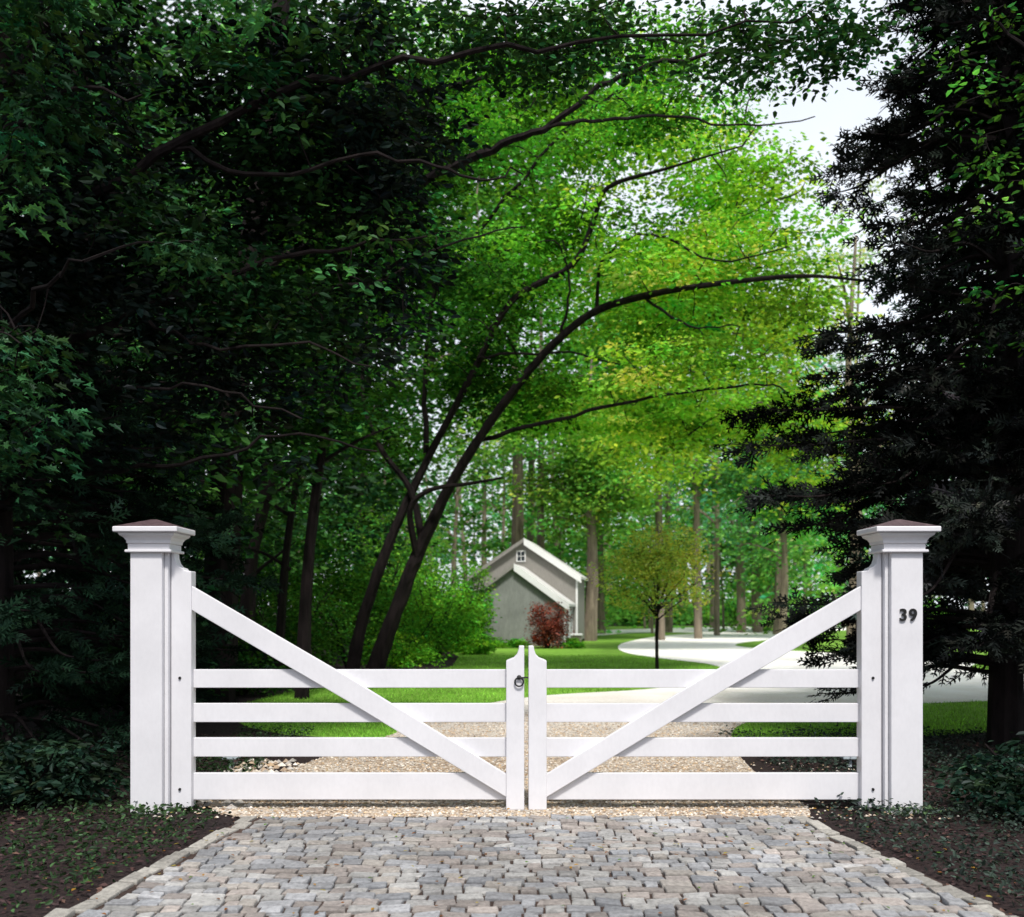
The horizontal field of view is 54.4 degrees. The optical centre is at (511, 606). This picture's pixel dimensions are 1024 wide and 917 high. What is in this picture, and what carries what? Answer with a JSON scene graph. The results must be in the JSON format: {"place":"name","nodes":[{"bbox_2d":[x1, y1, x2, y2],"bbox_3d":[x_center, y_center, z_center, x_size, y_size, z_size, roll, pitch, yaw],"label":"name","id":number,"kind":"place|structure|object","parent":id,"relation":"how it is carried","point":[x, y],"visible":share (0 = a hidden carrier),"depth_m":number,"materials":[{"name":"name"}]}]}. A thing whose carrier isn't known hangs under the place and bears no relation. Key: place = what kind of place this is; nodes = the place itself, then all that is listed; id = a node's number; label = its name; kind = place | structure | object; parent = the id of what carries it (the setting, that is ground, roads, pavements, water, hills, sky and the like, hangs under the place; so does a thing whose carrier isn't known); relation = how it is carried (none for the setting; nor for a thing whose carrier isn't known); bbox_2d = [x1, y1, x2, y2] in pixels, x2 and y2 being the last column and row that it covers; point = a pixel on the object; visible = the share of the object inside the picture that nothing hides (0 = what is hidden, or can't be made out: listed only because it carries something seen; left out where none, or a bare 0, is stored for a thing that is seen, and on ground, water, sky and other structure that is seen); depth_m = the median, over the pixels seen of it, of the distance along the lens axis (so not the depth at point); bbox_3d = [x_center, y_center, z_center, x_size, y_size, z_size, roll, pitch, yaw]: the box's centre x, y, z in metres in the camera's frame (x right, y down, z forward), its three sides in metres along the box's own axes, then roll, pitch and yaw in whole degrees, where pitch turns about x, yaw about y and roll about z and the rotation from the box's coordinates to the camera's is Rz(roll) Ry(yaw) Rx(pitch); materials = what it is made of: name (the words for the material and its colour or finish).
{"place":"outdoors","nodes":[
{"label":"outdoors","id":0,"kind":"place"},
{"bbox_2d":[22,0,997,608],"label":"sky","id":1,"kind":"structure","parent":0,"point":[846,109],"materials":[{"name":"white"}]},
{"bbox_2d":[0,609,1023,916],"bbox_3d":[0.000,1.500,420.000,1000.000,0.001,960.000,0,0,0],"label":"ground","id":2,"kind":"structure","parent":0,"point":[232,729],"depth_m":6.56,"materials":[{"name":"brown soil"}]},
{"bbox_2d":[0,733,129,810],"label":"azalea shrub","id":3,"kind":"object","parent":2,"relation":"on","point":[51,772],"visible":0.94,"depth_m":7.42,"materials":[{"name":"green plant"}]},
{"bbox_2d":[0,114,283,765],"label":"hemlock tree","id":4,"kind":"object","parent":2,"relation":"on","point":[16,625],"visible":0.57,"depth_m":9.64,"materials":[{"name":"green plant"}]},
{"bbox_2d":[2,14,284,722],"bbox_3d":[-5.586,-3.006,13.200,5.300,9.218,5.685,0,0,0],"label":"hemlock tree","id":5,"kind":"object","parent":2,"relation":"on","point":[202,695],"visible":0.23,"depth_m":12.87,"materials":[{"name":"green plant"}]},
{"bbox_2d":[112,519,194,813],"bbox_3d":[-2.625,0.429,7.320,0.460,2.142,0.420,0,0,0],"label":"gate post","id":6,"kind":"object","parent":2,"relation":"on","point":[153,544],"visible":0.88,"depth_m":7.20,"materials":[{"name":"white paint"},{"name":"copper"}]},
{"bbox_2d":[171,553,527,809],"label":"driveway gate","id":7,"kind":"structure","parent":6,"relation":"attached to","point":[478,778],"depth_m":7.34,"materials":[{"name":"white paint"}]},
{"bbox_2d":[222,757,240,767],"bbox_3d":[-2.620,1.405,9.300,0.180,0.190,0.150,0,0,0],"label":"driveway light","id":8,"kind":"object","parent":2,"relation":"on","point":[229,758],"visible":0.22,"depth_m":9.25,"materials":[{"name":"metal"}]},
{"bbox_2d":[10,0,482,724],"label":"woodland trees","id":9,"kind":"object","parent":2,"relation":"on","point":[268,494],"visible":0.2,"depth_m":21.28,"materials":[{"name":"green plant"}]},
{"bbox_2d":[26,475,501,712],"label":"understory shrubs","id":10,"kind":"object","parent":2,"relation":"on","point":[432,626],"visible":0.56,"depth_m":28.00,"materials":[{"name":"green plant"}]},
{"bbox_2d":[96,10,528,559],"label":"tulip tree","id":11,"kind":"object","parent":2,"relation":"on","point":[451,337],"visible":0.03,"depth_m":45.58,"materials":[{"name":"green plant"}]},
{"bbox_2d":[0,0,959,550],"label":"beech tree","id":12,"kind":"object","parent":2,"relation":"on","point":[326,126],"visible":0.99,"depth_m":9.40,"materials":[{"name":"green plant"}]},
{"bbox_2d":[18,454,989,621],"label":"distant woodland","id":13,"kind":"object","parent":2,"relation":"on","point":[443,556],"visible":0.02,"depth_m":104.13,"materials":[{"name":"green plant"}]},
{"bbox_2d":[0,722,1023,916],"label":"ivy ground cover","id":14,"kind":"object","parent":2,"relation":"on","point":[141,809],"visible":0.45,"depth_m":6.62,"materials":[{"name":"green plant"}]},
{"bbox_2d":[44,814,1017,916],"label":"cobblestone apron","id":15,"kind":"object","parent":2,"relation":"on","point":[771,856],"visible":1,"depth_m":5.50,"materials":[{"name":"stone"}]},
{"bbox_2d":[4,768,1015,915],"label":"fallen leaves","id":16,"kind":"object","parent":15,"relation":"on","point":[72,889],"visible":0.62,"depth_m":5.86,"materials":[{"name":"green plant"}]},
{"bbox_2d":[199,0,868,702],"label":"oak tree","id":17,"kind":"object","parent":2,"relation":"on","point":[657,118],"visible":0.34,"depth_m":15.13,"materials":[{"name":"green plant"}]},
{"bbox_2d":[302,0,877,668],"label":"maple tree","id":18,"kind":"object","parent":2,"relation":"on","point":[730,204],"visible":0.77,"depth_m":20.97,"materials":[{"name":"green plant"}]},
{"bbox_2d":[198,206,985,639],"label":"woodland trees","id":19,"kind":"object","parent":2,"relation":"on","point":[764,586],"visible":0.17,"depth_m":56.92,"materials":[{"name":"green plant"}]},
{"bbox_2d":[212,625,987,817],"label":"gravel drive","id":20,"kind":"structure","parent":2,"relation":"on","point":[720,650],"depth_m":12.71,"materials":[{"name":"beige gravel"}]},
{"bbox_2d":[153,712,958,818],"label":"loose gravel","id":21,"kind":"structure","parent":20,"relation":"on","point":[209,803],"depth_m":7.58,"materials":[{"name":"beige gravel"}]},
{"bbox_2d":[437,586,946,625],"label":"hedgerow","id":22,"kind":"object","parent":2,"relation":"on","point":[706,609],"visible":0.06,"depth_m":79.00,"materials":[{"name":"green plant"}]},
{"bbox_2d":[840,757,856,767],"bbox_3d":[3.150,1.405,9.300,0.180,0.190,0.150,0,0,0],"label":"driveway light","id":23,"kind":"object","parent":2,"relation":"on","point":[851,758],"visible":0.25,"depth_m":9.25,"materials":[{"name":"metal"}]},
{"bbox_2d":[711,0,1023,746],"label":"spruce tree","id":24,"kind":"object","parent":2,"relation":"on","point":[991,535],"visible":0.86,"depth_m":10.57,"materials":[{"name":"green plant"}]},
{"bbox_2d":[857,519,940,813],"bbox_3d":[2.836,0.429,7.320,0.460,2.142,0.420,0,0,0],"label":"gate post","id":25,"kind":"object","parent":2,"relation":"on","point":[899,544],"visible":0.91,"depth_m":7.20,"materials":[{"name":"white paint"}]},
{"bbox_2d":[528,553,881,809],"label":"driveway gate","id":26,"kind":"structure","parent":25,"relation":"attached to","point":[573,778],"depth_m":7.34,"materials":[{"name":"white paint"}]},
{"bbox_2d":[900,609,916,620],"bbox_3d":[2.864,0.057,7.192,0.123,0.090,0.012,0,0,0],"label":"house number","id":27,"kind":"object","parent":25,"relation":"attached to","point":[914,615],"visible":1,"depth_m":7.19,"materials":[{"name":"black metal"}]},
{"bbox_2d":[923,731,1023,824],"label":"azalea shrub","id":28,"kind":"object","parent":2,"relation":"on","point":[1003,784],"visible":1,"depth_m":7.05,"materials":[{"name":"green plant"}]},
{"bbox_2d":[236,626,988,736],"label":"lawn","id":29,"kind":"structure","parent":0,"point":[606,645],"depth_m":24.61,"materials":[{"name":"green plant"}]},
{"bbox_2d":[467,538,587,645],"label":"barn","id":30,"kind":"structure","parent":29,"relation":"on","point":[526,572],"depth_m":38.26,"materials":[{"name":"grey wood"}]},
{"bbox_2d":[517,552,524,560],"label":"loft window glass","id":31,"kind":"structure","parent":30,"relation":"in","point":[520,555],"depth_m":40.59,"materials":[{"name":"glass"}]},
{"bbox_2d":[568,608,570,637],"bbox_3d":[2.256,0.715,39.076,0.017,1.330,0.800,0,0,9],"label":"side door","id":32,"kind":"structure","parent":30,"relation":"in","point":[569,613],"depth_m":39.00,"materials":[{"name":"white wood"}]},
{"bbox_2d":[474,636,585,648],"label":"foundation shrubs","id":33,"kind":"object","parent":29,"relation":"on","point":[572,643],"visible":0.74,"depth_m":36.15,"materials":[{"name":"green plant"}]},
{"bbox_2d":[343,0,741,545],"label":"tulip tree","id":34,"kind":"object","parent":29,"relation":"on","point":[517,532],"visible":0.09,"depth_m":49.20,"materials":[{"name":"green plant"}]},
{"bbox_2d":[523,600,576,648],"bbox_3d":[1.290,0.594,35.914,1.687,1.841,2.124,0,0,44],"label":"red japanese maple","id":35,"kind":"object","parent":29,"relation":"on","point":[552,630],"visible":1,"depth_m":35.80,"materials":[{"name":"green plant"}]},
{"bbox_2d":[442,350,725,640],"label":"linden tree","id":36,"kind":"object","parent":29,"relation":"on","point":[576,488],"visible":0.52,"depth_m":43.33,"materials":[{"name":"green plant"}]},
{"bbox_2d":[585,520,730,668],"bbox_3d":[3.565,-0.286,23.969,3.195,3.633,2.915,0,0,-32],"label":"young tree","id":37,"kind":"object","parent":29,"relation":"on","point":[640,561],"visible":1,"depth_m":23.75,"materials":[{"name":"green plant"}]},
{"bbox_2d":[577,235,917,647],"bbox_3d":[8.855,-5.373,32.879,13.796,13.859,9.115,0,0,0],"label":"linden tree","id":38,"kind":"object","parent":29,"relation":"on","point":[802,329],"visible":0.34,"depth_m":32.31,"materials":[{"name":"green plant"}]},
{"bbox_2d":[665,375,896,632],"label":"linden tree","id":39,"kind":"object","parent":29,"relation":"on","point":[783,553],"visible":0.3,"depth_m":45.86,"materials":[{"name":"green plant"}]},
{"bbox_2d":[678,174,923,558],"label":"ash tree","id":40,"kind":"object","parent":29,"relation":"on","point":[860,255],"visible":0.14,"depth_m":55.42,"materials":[{"name":"green plant"}]},
{"bbox_2d":[823,7,1023,630],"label":"spruce tree","id":41,"kind":"object","parent":29,"relation":"on","point":[879,273],"visible":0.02,"depth_m":14.53,"materials":[{"name":"green plant"}]},
{"bbox_2d":[848,2,1023,479],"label":"maple tree","id":42,"kind":"object","parent":29,"relation":"on","point":[989,165],"visible":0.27,"depth_m":9.28,"materials":[{"name":"green plant"}]},
{"bbox_3d":[2.475,1.320,39.650,0.550,0.360,0.500,0,0,0],"label":"wall course","id":43,"kind":"object","parent":29,"relation":"on","visible":0},
{"bbox_2d":[570,633,582,635],"bbox_3d":[2.475,1.099,39.650,0.650,0.077,0.600,0,0,0],"label":"wall coping","id":44,"kind":"object","parent":43,"relation":"on","point":[576,634],"depth_m":39.35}
]}

